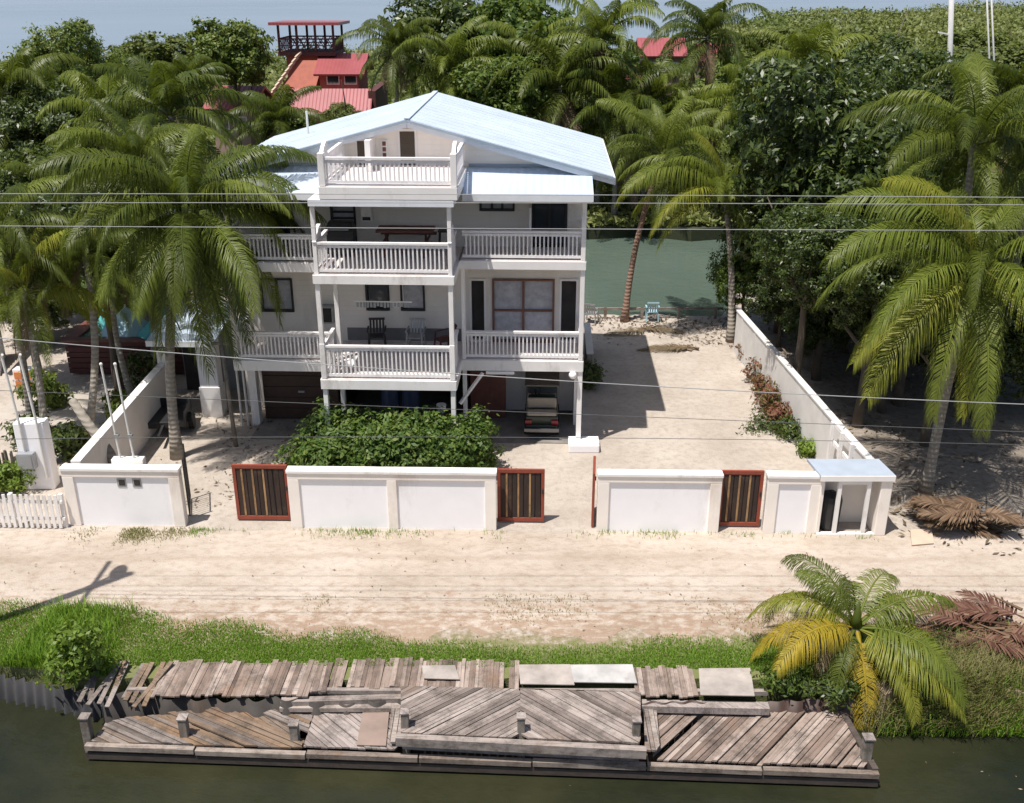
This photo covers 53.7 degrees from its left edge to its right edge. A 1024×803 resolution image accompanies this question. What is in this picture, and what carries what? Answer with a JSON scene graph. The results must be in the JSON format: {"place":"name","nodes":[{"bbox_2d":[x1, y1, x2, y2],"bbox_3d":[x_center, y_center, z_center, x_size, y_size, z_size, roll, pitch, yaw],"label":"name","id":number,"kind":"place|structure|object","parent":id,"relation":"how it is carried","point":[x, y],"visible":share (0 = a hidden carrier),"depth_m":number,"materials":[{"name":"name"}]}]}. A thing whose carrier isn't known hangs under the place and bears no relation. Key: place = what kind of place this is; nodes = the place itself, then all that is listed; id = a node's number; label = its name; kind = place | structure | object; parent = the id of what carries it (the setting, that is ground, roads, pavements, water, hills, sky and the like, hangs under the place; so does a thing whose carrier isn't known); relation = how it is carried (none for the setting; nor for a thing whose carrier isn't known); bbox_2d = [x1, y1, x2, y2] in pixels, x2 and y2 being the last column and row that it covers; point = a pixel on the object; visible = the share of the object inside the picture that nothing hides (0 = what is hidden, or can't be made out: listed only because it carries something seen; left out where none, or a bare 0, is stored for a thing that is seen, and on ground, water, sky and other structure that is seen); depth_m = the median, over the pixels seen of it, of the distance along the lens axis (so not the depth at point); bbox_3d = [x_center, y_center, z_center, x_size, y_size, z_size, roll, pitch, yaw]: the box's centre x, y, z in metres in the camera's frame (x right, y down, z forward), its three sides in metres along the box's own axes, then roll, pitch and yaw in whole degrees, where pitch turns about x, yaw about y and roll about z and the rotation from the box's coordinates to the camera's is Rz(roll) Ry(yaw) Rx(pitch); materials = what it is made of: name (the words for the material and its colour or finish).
{"place":"outdoors","nodes":[
{"label":"outdoors","id":0,"kind":"place"},
{"bbox_2d":[59,463,187,526],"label":"front wall","id":1,"kind":"structure","parent":0,"point":[127,494],"depth_m":27.01,"materials":[{"name":"white paint"}]},
{"bbox_2d":[0,530,1023,644],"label":"road","id":2,"kind":"structure","parent":0,"point":[169,580],"depth_m":25.06,"materials":[{"name":"sand"}]},
{"bbox_2d":[0,216,1023,722],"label":"ground","id":3,"kind":"structure","parent":0,"point":[708,430],"depth_m":31.81,"materials":[{"name":"sand"}]},
{"bbox_2d":[0,353,59,489],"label":"meter pillar","id":4,"kind":"structure","parent":3,"relation":"on","point":[37,456],"depth_m":28.74,"materials":[{"name":"white paint"}]},
{"bbox_2d":[0,492,68,527],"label":"picket fence","id":5,"kind":"object","parent":3,"relation":"on","point":[16,517],"visible":1,"depth_m":27.02,"materials":[{"name":"white paint"}]},
{"bbox_2d":[0,145,73,215],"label":"leafy tree","id":6,"kind":"object","parent":3,"relation":"on","point":[9,182],"visible":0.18,"depth_m":41.71,"materials":[{"name":"green plant"}]},
{"bbox_2d":[0,47,85,161],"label":"coconut palm","id":7,"kind":"object","parent":3,"relation":"on","point":[19,72],"visible":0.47,"depth_m":46.54,"materials":[{"name":"green plant"}]},
{"bbox_2d":[0,674,101,720],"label":"corrugated sea wall","id":8,"kind":"structure","parent":3,"relation":"on","point":[21,691],"depth_m":21.56,"materials":[{"name":"metal"}]},
{"bbox_2d":[0,175,107,414],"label":"coconut palm","id":9,"kind":"object","parent":3,"relation":"on","point":[16,223],"visible":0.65,"depth_m":30.18,"materials":[{"name":"green plant"}]},
{"bbox_2d":[0,216,114,416],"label":"coconut palm","id":10,"kind":"object","parent":3,"relation":"on","point":[27,313],"visible":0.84,"depth_m":30.36,"materials":[{"name":"green plant"}]},
{"bbox_2d":[0,63,121,163],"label":"leafy tree","id":11,"kind":"object","parent":3,"relation":"on","point":[25,125],"visible":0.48,"depth_m":45.61,"materials":[{"name":"green plant"}]},
{"bbox_2d":[0,386,134,436],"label":"neighbour yard paving","id":12,"kind":"structure","parent":3,"relation":"on","point":[56,415],"depth_m":34.69,"materials":[{"name":"concrete"}]},
{"bbox_2d":[13,365,76,409],"bbox_3d":[-16.179,-0.445,34.787,1.778,1.705,1.969,13,26,29],"label":"yard shrub","id":13,"kind":"object","parent":12,"relation":"on","point":[55,399],"visible":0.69,"depth_m":34.62,"materials":[{"name":"green plant"}]},
{"bbox_2d":[0,588,137,667],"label":"tall verge grass","id":14,"kind":"structure","parent":3,"relation":"on","point":[35,653],"depth_m":22.78,"materials":[{"name":"plant"}]},
{"bbox_2d":[51,418,90,460],"bbox_3d":[-13.538,1.243,31.050,1.555,1.547,1.568,-8,24,-18],"label":"yard shrub","id":15,"kind":"object","parent":3,"relation":"on","point":[69,449],"visible":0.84,"depth_m":30.74,"materials":[{"name":"green plant"}]},
{"bbox_2d":[7,17,149,144],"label":"leafy tree","id":16,"kind":"object","parent":3,"relation":"on","point":[68,40],"visible":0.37,"depth_m":52.41,"materials":[{"name":"green plant"}]},
{"bbox_2d":[1,196,158,431],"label":"coconut palm","id":17,"kind":"object","parent":3,"relation":"on","point":[87,263],"visible":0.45,"depth_m":31.15,"materials":[{"name":"green plant"}]},
{"bbox_2d":[35,608,125,689],"bbox_3d":[-9.043,5.160,21.220,1.649,1.927,1.468,0,23,0],"label":"bank bush","id":18,"kind":"object","parent":3,"relation":"on","point":[80,662],"visible":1,"depth_m":20.93,"materials":[{"name":"green plant"}]},
{"bbox_2d":[8,183,162,389],"bbox_3d":[-14.284,-3.614,34.783,4.522,8.175,4.381,-21,30,-41],"label":"coconut palm","id":19,"kind":"object","parent":3,"relation":"on","point":[73,208],"visible":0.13,"depth_m":33.21,"materials":[{"name":"green plant"}]},
{"bbox_2d":[46,210,169,394],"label":"coconut palm","id":20,"kind":"object","parent":3,"relation":"on","point":[125,374],"visible":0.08,"depth_m":34.12,"materials":[{"name":"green plant"}]},
{"bbox_2d":[35,70,194,190],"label":"coconut palm","id":21,"kind":"object","parent":3,"relation":"on","point":[101,89],"visible":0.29,"depth_m":44.25,"materials":[{"name":"green plant"}]},
{"bbox_2d":[60,321,184,372],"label":"plunge pool deck","id":22,"kind":"structure","parent":3,"relation":"on","point":[79,358],"depth_m":37.55,"materials":[{"name":"wood"}]},
{"bbox_2d":[71,348,177,463],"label":"yard wall","id":23,"kind":"structure","parent":3,"relation":"on","point":[141,412],"depth_m":31.10,"materials":[{"name":"beige paint"}]},
{"bbox_2d":[42,98,232,368],"bbox_3d":[-13.145,-5.565,36.083,6.194,10.039,5.371,0,23,0],"label":"coconut palm","id":24,"kind":"object","parent":3,"relation":"on","point":[136,145],"visible":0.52,"depth_m":34.27,"materials":[{"name":"green plant"}]},
{"bbox_2d":[76,54,262,297],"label":"coconut palm","id":25,"kind":"object","parent":3,"relation":"on","point":[171,98],"visible":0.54,"depth_m":40.83,"materials":[{"name":"green plant"}]},
{"bbox_2d":[26,124,327,460],"bbox_3d":[-9.296,-2.989,29.910,7.216,10.007,6.896,5,23,13],"label":"coconut palm","id":26,"kind":"object","parent":3,"relation":"on","point":[178,245],"visible":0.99,"depth_m":28.32,"materials":[{"name":"green plant"}]},
{"bbox_2d":[145,300,246,416],"bbox_3d":[-10.333,-1.457,34.718,3.100,3.250,3.074,1,23,2],"label":"carport annex","id":27,"kind":"object","parent":3,"relation":"on","point":[196,379],"visible":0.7,"depth_m":34.06,"materials":[{"name":"white paint"}]},
{"bbox_2d":[231,464,290,519],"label":"slatted gate","id":28,"kind":"structure","parent":3,"relation":"on","point":[261,491],"depth_m":27.27,"materials":[{"name":"brown wood"}]},
{"bbox_2d":[219,84,329,151],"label":"coconut palm","id":29,"kind":"object","parent":3,"relation":"on","point":[280,101],"visible":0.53,"depth_m":60.26,"materials":[{"name":"green plant"}]},
{"bbox_2d":[268,396,506,467],"bbox_3d":[-3.690,1.612,29.730,7.125,3.038,3.580,0,23,0],"label":"leafy hedge","id":30,"kind":"object","parent":3,"relation":"on","point":[397,440],"visible":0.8,"depth_m":29.16,"materials":[{"name":"green plant"}]},
{"bbox_2d":[285,466,496,529],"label":"front wall","id":31,"kind":"structure","parent":3,"relation":"on","point":[399,497],"depth_m":26.86,"materials":[{"name":"white paint"}]},
{"bbox_2d":[207,91,615,443],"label":"beach house","id":32,"kind":"structure","parent":3,"relation":"on","point":[509,302],"depth_m":30.97,"materials":[{"name":"white"}]},
{"bbox_2d":[261,371,340,418],"bbox_3d":[-7.003,-0.516,33.513,2.510,2.336,0.189,1,23,2],"label":"garage door","id":33,"kind":"structure","parent":32,"relation":"in","point":[300,387],"depth_m":33.56,"materials":[{"name":"wood"}]},
{"bbox_2d":[470,371,505,417],"bbox_3d":[-0.796,-0.586,33.616,1.178,2.386,0.170,1,23,2],"label":"shed door","id":34,"kind":"structure","parent":32,"relation":"in","point":[492,390],"depth_m":33.68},
{"bbox_2d":[492,278,554,342],"bbox_3d":[0.360,-2.896,32.109,1.967,2.082,0.214,1,23,2],"label":"french door","id":35,"kind":"structure","parent":32,"relation":"in","point":[517,304],"depth_m":32.07,"materials":[{"name":"grey glass"}]},
{"bbox_2d":[532,203,567,246],"bbox_3d":[1.142,-5.497,30.997,1.096,1.503,0.214,1,23,2],"label":"sliding door","id":36,"kind":"structure","parent":32,"relation":"in","point":[546,215],"depth_m":30.99,"materials":[{"name":"black glass"}]},
{"bbox_2d":[76,657,767,707],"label":"plank walkway","id":37,"kind":"structure","parent":3,"relation":"on","point":[196,678],"depth_m":21.29,"materials":[{"name":"wood"}]},
{"bbox_2d":[518,664,573,684],"bbox_3d":[0.719,5.764,21.339,1.163,0.050,0.644,0,23,0],"label":"plywood sheet","id":38,"kind":"object","parent":37,"relation":"on","point":[545,674],"visible":1,"depth_m":21.33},
{"bbox_2d":[570,664,636,683],"bbox_3d":[1.924,5.753,21.367,1.369,0.050,0.584,0,23,0],"label":"plywood sheet","id":39,"kind":"object","parent":37,"relation":"on","point":[603,673],"visible":1,"depth_m":21.36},
{"bbox_2d":[699,668,754,695],"bbox_3d":[4.467,5.856,21.119,1.201,0.050,0.870,0,23,0],"label":"plywood sheet","id":40,"kind":"object","parent":37,"relation":"on","point":[725,682],"visible":1,"depth_m":21.09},
{"bbox_2d":[0,597,900,681],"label":"verge grass","id":41,"kind":"structure","parent":3,"relation":"on","point":[256,636],"depth_m":22.25,"materials":[{"name":"plant"}]},
{"bbox_2d":[497,468,544,521],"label":"slatted gate","id":42,"kind":"structure","parent":3,"relation":"on","point":[520,494],"depth_m":27.19,"materials":[{"name":"brown wood"}]},
{"bbox_2d":[524,371,559,433],"bbox_3d":[0.980,-0.018,33.026,1.150,1.829,2.260,1,23,2],"label":"golf cart","id":43,"kind":"object","parent":3,"relation":"on","point":[545,420],"visible":0.98,"depth_m":32.46,"materials":[{"name":"paint"}]},
{"bbox_2d":[596,469,723,532],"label":"front wall","id":44,"kind":"structure","parent":3,"relation":"on","point":[658,500],"depth_m":26.71,"materials":[{"name":"white paint"}]},
{"bbox_2d":[719,470,764,525],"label":"slatted gate","id":45,"kind":"structure","parent":44,"relation":"attached to","point":[741,497],"depth_m":26.94,"materials":[{"name":"brown wood"}]},
{"bbox_2d":[594,95,732,322],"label":"coconut palm","id":46,"kind":"object","parent":3,"relation":"on","point":[666,144],"visible":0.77,"depth_m":41.55,"materials":[{"name":"green plant"}]},
{"bbox_2d":[614,132,788,342],"bbox_3d":[7.913,-6.885,41.564,7.613,8.335,6.752,0,23,0],"label":"coconut palm","id":47,"kind":"object","parent":3,"relation":"on","point":[699,178],"visible":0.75,"depth_m":39.95,"materials":[{"name":"green plant"}]},
{"bbox_2d":[706,235,767,314],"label":"leafy tree","id":48,"kind":"object","parent":3,"relation":"on","point":[743,276],"visible":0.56,"depth_m":41.69,"materials":[{"name":"green plant"}]},
{"bbox_2d":[743,274,794,346],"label":"leafy tree","id":49,"kind":"object","parent":3,"relation":"on","point":[767,295],"visible":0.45,"depth_m":39.69,"materials":[{"name":"green plant"}]},
{"bbox_2d":[710,135,854,333],"bbox_3d":[11.320,-6.522,40.757,6.808,8.847,7.107,0,23,0],"label":"leafy tree","id":50,"kind":"object","parent":3,"relation":"on","point":[748,245],"visible":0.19,"depth_m":39.32,"materials":[{"name":"green plant"}]},
{"bbox_2d":[750,659,820,696],"bbox_3d":[5.765,5.789,21.267,1.351,0.660,1.143,-18,28,-36],"label":"bank weed","id":51,"kind":"object","parent":3,"relation":"on","point":[790,679],"visible":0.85,"depth_m":21.08,"materials":[{"name":"green plant"}]},
{"bbox_2d":[761,471,821,533],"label":"front wall","id":52,"kind":"structure","parent":3,"relation":"on","point":[791,501],"depth_m":26.63,"materials":[{"name":"white paint"}]},
{"bbox_2d":[733,310,874,458],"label":"driveway wall","id":53,"kind":"structure","parent":3,"relation":"on","point":[751,339],"depth_m":33.07,"materials":[{"name":"paint"}]},
{"bbox_2d":[745,196,864,374],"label":"leafy tree","id":54,"kind":"object","parent":3,"relation":"on","point":[790,261],"visible":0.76,"depth_m":32.22,"materials":[{"name":"green plant"}]},
{"bbox_2d":[774,300,853,371],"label":"leafy tree","id":55,"kind":"object","parent":3,"relation":"on","point":[815,328],"visible":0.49,"depth_m":36.71,"materials":[{"name":"green plant"}]},
{"bbox_2d":[797,667,865,714],"bbox_3d":[6.589,5.964,20.967,1.184,0.732,1.421,18,29,37],"label":"bank weed","id":56,"kind":"object","parent":3,"relation":"on","point":[837,695],"visible":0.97,"depth_m":20.76,"materials":[{"name":"green plant"}]},
{"bbox_2d":[717,48,960,345],"bbox_3d":[12.092,-7.203,38.656,8.708,12.084,7.934,7,24,17],"label":"leafy tree","id":57,"kind":"object","parent":3,"relation":"on","point":[809,125],"visible":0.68,"depth_m":36.10,"materials":[{"name":"green plant"}]},
{"bbox_2d":[807,459,895,535],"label":"bin shed","id":58,"kind":"structure","parent":3,"relation":"on","point":[863,487],"depth_m":26.68,"materials":[{"name":"white paint"}]},
{"bbox_2d":[743,552,970,731],"bbox_3d":[7.287,5.252,21.800,4.525,3.336,3.322,4,23,9],"label":"coconut palm","id":59,"kind":"object","parent":3,"relation":"on","point":[852,635],"visible":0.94,"depth_m":21.09,"materials":[{"name":"green plant"}]},
{"bbox_2d":[795,208,953,427],"bbox_3d":[11.380,-2.310,32.200,4.288,7.664,4.707,-21,30,-40],"label":"leafy tree","id":60,"kind":"object","parent":3,"relation":"on","point":[870,287],"visible":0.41,"depth_m":31.13,"materials":[{"name":"green plant"}]},
{"bbox_2d":[736,313,1023,554],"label":"leaf litter","id":61,"kind":"object","parent":3,"relation":"on","point":[933,493],"visible":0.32,"depth_m":32.22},
{"bbox_2d":[835,299,951,413],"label":"leafy tree","id":62,"kind":"object","parent":3,"relation":"on","point":[881,404],"visible":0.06,"depth_m":33.20,"materials":[{"name":"green plant"}]},
{"bbox_2d":[820,29,1013,189],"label":"leafy tree","id":63,"kind":"object","parent":3,"relation":"on","point":[931,62],"visible":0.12,"depth_m":40.95,"materials":[{"name":"green plant"}]},
{"bbox_2d":[811,175,1023,495],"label":"coconut palm","id":64,"kind":"object","parent":3,"relation":"on","point":[978,293],"visible":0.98,"depth_m":26.29,"materials":[{"name":"green plant"}]},
{"bbox_2d":[819,616,1023,737],"bbox_3d":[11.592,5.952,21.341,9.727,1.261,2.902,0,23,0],"label":"bank reeds","id":65,"kind":"object","parent":3,"relation":"on","point":[983,664],"visible":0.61,"depth_m":20.95,"materials":[{"name":"green plant"}]},
{"bbox_2d":[836,51,1023,427],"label":"coconut palm","id":66,"kind":"object","parent":3,"relation":"on","point":[965,126],"visible":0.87,"depth_m":29.02,"materials":[{"name":"green plant"}]},
{"bbox_2d":[871,220,1023,446],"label":"leafy tree","id":67,"kind":"object","parent":3,"relation":"on","point":[925,434],"visible":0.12,"depth_m":29.71,"materials":[{"name":"green plant"}]},
{"bbox_2d":[885,589,1023,664],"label":"frond pile","id":68,"kind":"object","parent":3,"relation":"on","point":[974,611],"visible":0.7,"depth_m":22.65,"materials":[{"name":"plant"}]},
{"bbox_2d":[901,494,1023,538],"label":"frond pile","id":69,"kind":"object","parent":3,"relation":"on","point":[950,513],"visible":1,"depth_m":26.88,"materials":[{"name":"plant"}]},
{"bbox_2d":[918,56,1023,175],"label":"coconut palm","id":70,"kind":"object","parent":3,"relation":"on","point":[1005,75],"visible":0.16,"depth_m":38.31,"materials":[{"name":"green plant"}]},
{"bbox_2d":[926,304,1023,403],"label":"leafy tree","id":71,"kind":"object","parent":3,"relation":"on","point":[1011,361],"visible":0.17,"depth_m":32.76,"materials":[{"name":"green plant"}]},
{"bbox_2d":[929,94,1023,420],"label":"coconut palm","id":72,"kind":"object","parent":3,"relation":"on","point":[1008,190],"visible":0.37,"depth_m":30.87,"materials":[{"name":"green plant"}]},
{"bbox_2d":[0,699,1023,802],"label":"canal water","id":73,"kind":"structure","parent":0,"point":[43,759],"depth_m":19.64,"materials":[{"name":"liquid"}]},
{"bbox_2d":[102,692,400,723],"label":"corrugated sea wall","id":74,"kind":"structure","parent":73,"relation":"in","point":[119,708],"depth_m":20.95,"materials":[{"name":"metal"}]},
{"bbox_2d":[279,694,400,711],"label":"loose beam","id":75,"kind":"structure","parent":74,"relation":"on","point":[301,704],"depth_m":20.86,"materials":[{"name":"grey wood"}]},
{"bbox_2d":[77,685,879,786],"bbox_3d":[-0.756,6.785,20.433,15.640,1.790,1.897,1,23,2],"label":"old dock","id":76,"kind":"object","parent":73,"relation":"in","point":[445,729],"visible":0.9,"depth_m":20.01,"materials":[{"name":"grey wood"}]},
{"bbox_2d":[357,712,388,745],"bbox_3d":[-2.783,6.557,20.492,0.598,0.035,1.205,0,23,0],"label":"plywood sheet","id":77,"kind":"object","parent":76,"relation":"on","point":[373,729],"visible":0.93,"depth_m":20.36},
{"bbox_2d":[641,699,769,714],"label":"loose beam","id":78,"kind":"structure","parent":76,"relation":"on","point":[737,707],"depth_m":20.74,"materials":[{"name":"grey wood"}]},
{"bbox_2d":[641,696,860,732],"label":"corrugated sea wall","id":79,"kind":"structure","parent":73,"relation":"in","point":[808,705],"depth_m":20.90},
{"bbox_2d":[0,0,1023,61],"bbox_3d":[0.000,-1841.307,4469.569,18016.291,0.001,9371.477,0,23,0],"label":"sea water","id":80,"kind":"structure","parent":0,"point":[116,22],"depth_m":491.51,"materials":[{"name":"liquid"}]},
{"bbox_2d":[133,15,1002,241],"bbox_3d":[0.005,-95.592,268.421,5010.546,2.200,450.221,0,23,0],"label":"ground","id":81,"kind":"structure","parent":0,"point":[602,232],"depth_m":60.86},
{"bbox_2d":[105,30,200,124],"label":"leafy tree","id":82,"kind":"object","parent":81,"relation":"on","point":[150,48],"visible":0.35,"depth_m":92.41,"materials":[{"name":"green plant"}]},
{"bbox_2d":[139,51,242,148],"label":"coconut palm","id":83,"kind":"object","parent":81,"relation":"on","point":[177,66],"visible":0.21,"depth_m":62.69,"materials":[{"name":"green plant"}]},
{"bbox_2d":[183,16,279,150],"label":"leafy tree","id":84,"kind":"object","parent":81,"relation":"on","point":[237,47],"visible":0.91,"depth_m":65.57,"materials":[{"name":"green plant"}]},
{"bbox_2d":[268,20,387,123],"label":"lookout house","id":85,"kind":"structure","parent":81,"relation":"on","point":[327,70],"depth_m":73.02,"materials":[{"name":"metal"}]},
{"bbox_2d":[335,14,450,102],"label":"coconut palm","id":86,"kind":"object","parent":81,"relation":"on","point":[397,33],"visible":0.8,"depth_m":59.41,"materials":[{"name":"green plant"}]},
{"bbox_2d":[379,0,487,91],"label":"leafy tree","id":87,"kind":"object","parent":81,"relation":"on","point":[451,16],"visible":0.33,"depth_m":66.53,"materials":[{"name":"green plant"}]},
{"bbox_2d":[387,14,513,101],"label":"coconut palm","id":88,"kind":"object","parent":81,"relation":"on","point":[446,59],"visible":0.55,"depth_m":59.86,"materials":[{"name":"green plant"}]},
{"bbox_2d":[443,52,554,118],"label":"leafy tree","id":89,"kind":"object","parent":81,"relation":"on","point":[473,81],"visible":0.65,"depth_m":58.14,"materials":[{"name":"green plant"}]},
{"bbox_2d":[0,0,1023,228],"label":"mangrove forest","id":90,"kind":"object","parent":81,"relation":"on","point":[919,26],"visible":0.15,"depth_m":233.34,"materials":[{"name":"green plant"}]},
{"bbox_2d":[472,17,587,117],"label":"coconut palm","id":91,"kind":"object","parent":81,"relation":"on","point":[506,28],"visible":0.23,"depth_m":61.23,"materials":[{"name":"green plant"}]},
{"bbox_2d":[466,0,624,120],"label":"leafy tree","id":92,"kind":"object","parent":81,"relation":"on","point":[515,14],"visible":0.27,"depth_m":63.70,"materials":[{"name":"green plant"}]},
{"bbox_2d":[482,24,637,136],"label":"coconut palm","id":93,"kind":"object","parent":81,"relation":"on","point":[559,102],"visible":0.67,"depth_m":58.66,"materials":[{"name":"green plant"}]},
{"bbox_2d":[530,0,664,215],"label":"coconut palm","id":94,"kind":"object","parent":81,"relation":"on","point":[600,25],"visible":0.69,"depth_m":59.09,"materials":[{"name":"green plant"}]},
{"bbox_2d":[544,49,701,214],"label":"coconut palm","id":95,"kind":"object","parent":81,"relation":"on","point":[619,84],"visible":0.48,"depth_m":58.85,"materials":[{"name":"green plant"}]},
{"bbox_2d":[578,87,710,212],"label":"coconut palm","id":96,"kind":"object","parent":81,"relation":"on","point":[668,106],"visible":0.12,"depth_m":60.24,"materials":[{"name":"green plant"}]},
{"bbox_2d":[597,49,702,194],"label":"coconut palm","id":97,"kind":"object","parent":81,"relation":"on","point":[663,82],"visible":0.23,"depth_m":60.45,"materials":[{"name":"green plant"}]},
{"bbox_2d":[641,0,767,199],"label":"coconut palm","id":98,"kind":"object","parent":81,"relation":"on","point":[714,17],"visible":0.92,"depth_m":61.43,"materials":[{"name":"green plant"}]},
{"bbox_2d":[691,63,801,164],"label":"coconut palm","id":99,"kind":"object","parent":81,"relation":"on","point":[726,114],"visible":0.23,"depth_m":59.77,"materials":[{"name":"green plant"}]},
{"bbox_2d":[722,22,878,111],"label":"coconut palm","id":100,"kind":"object","parent":81,"relation":"on","point":[816,43],"visible":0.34,"depth_m":58.15,"materials":[{"name":"green plant"}]},
{"bbox_2d":[764,22,889,84],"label":"leafy tree","id":101,"kind":"object","parent":81,"relation":"on","point":[857,29],"visible":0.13,"depth_m":75.02,"materials":[{"name":"green plant"}]},
{"bbox_2d":[926,26,1023,97],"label":"leafy tree","id":102,"kind":"object","parent":81,"relation":"on","point":[1009,51],"visible":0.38,"depth_m":77.27,"materials":[{"name":"green plant"}]},
{"bbox_2d":[584,236,738,316],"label":"lagoon water","id":103,"kind":"structure","parent":0,"point":[671,273],"depth_m":53.43,"materials":[{"name":"liquid"}]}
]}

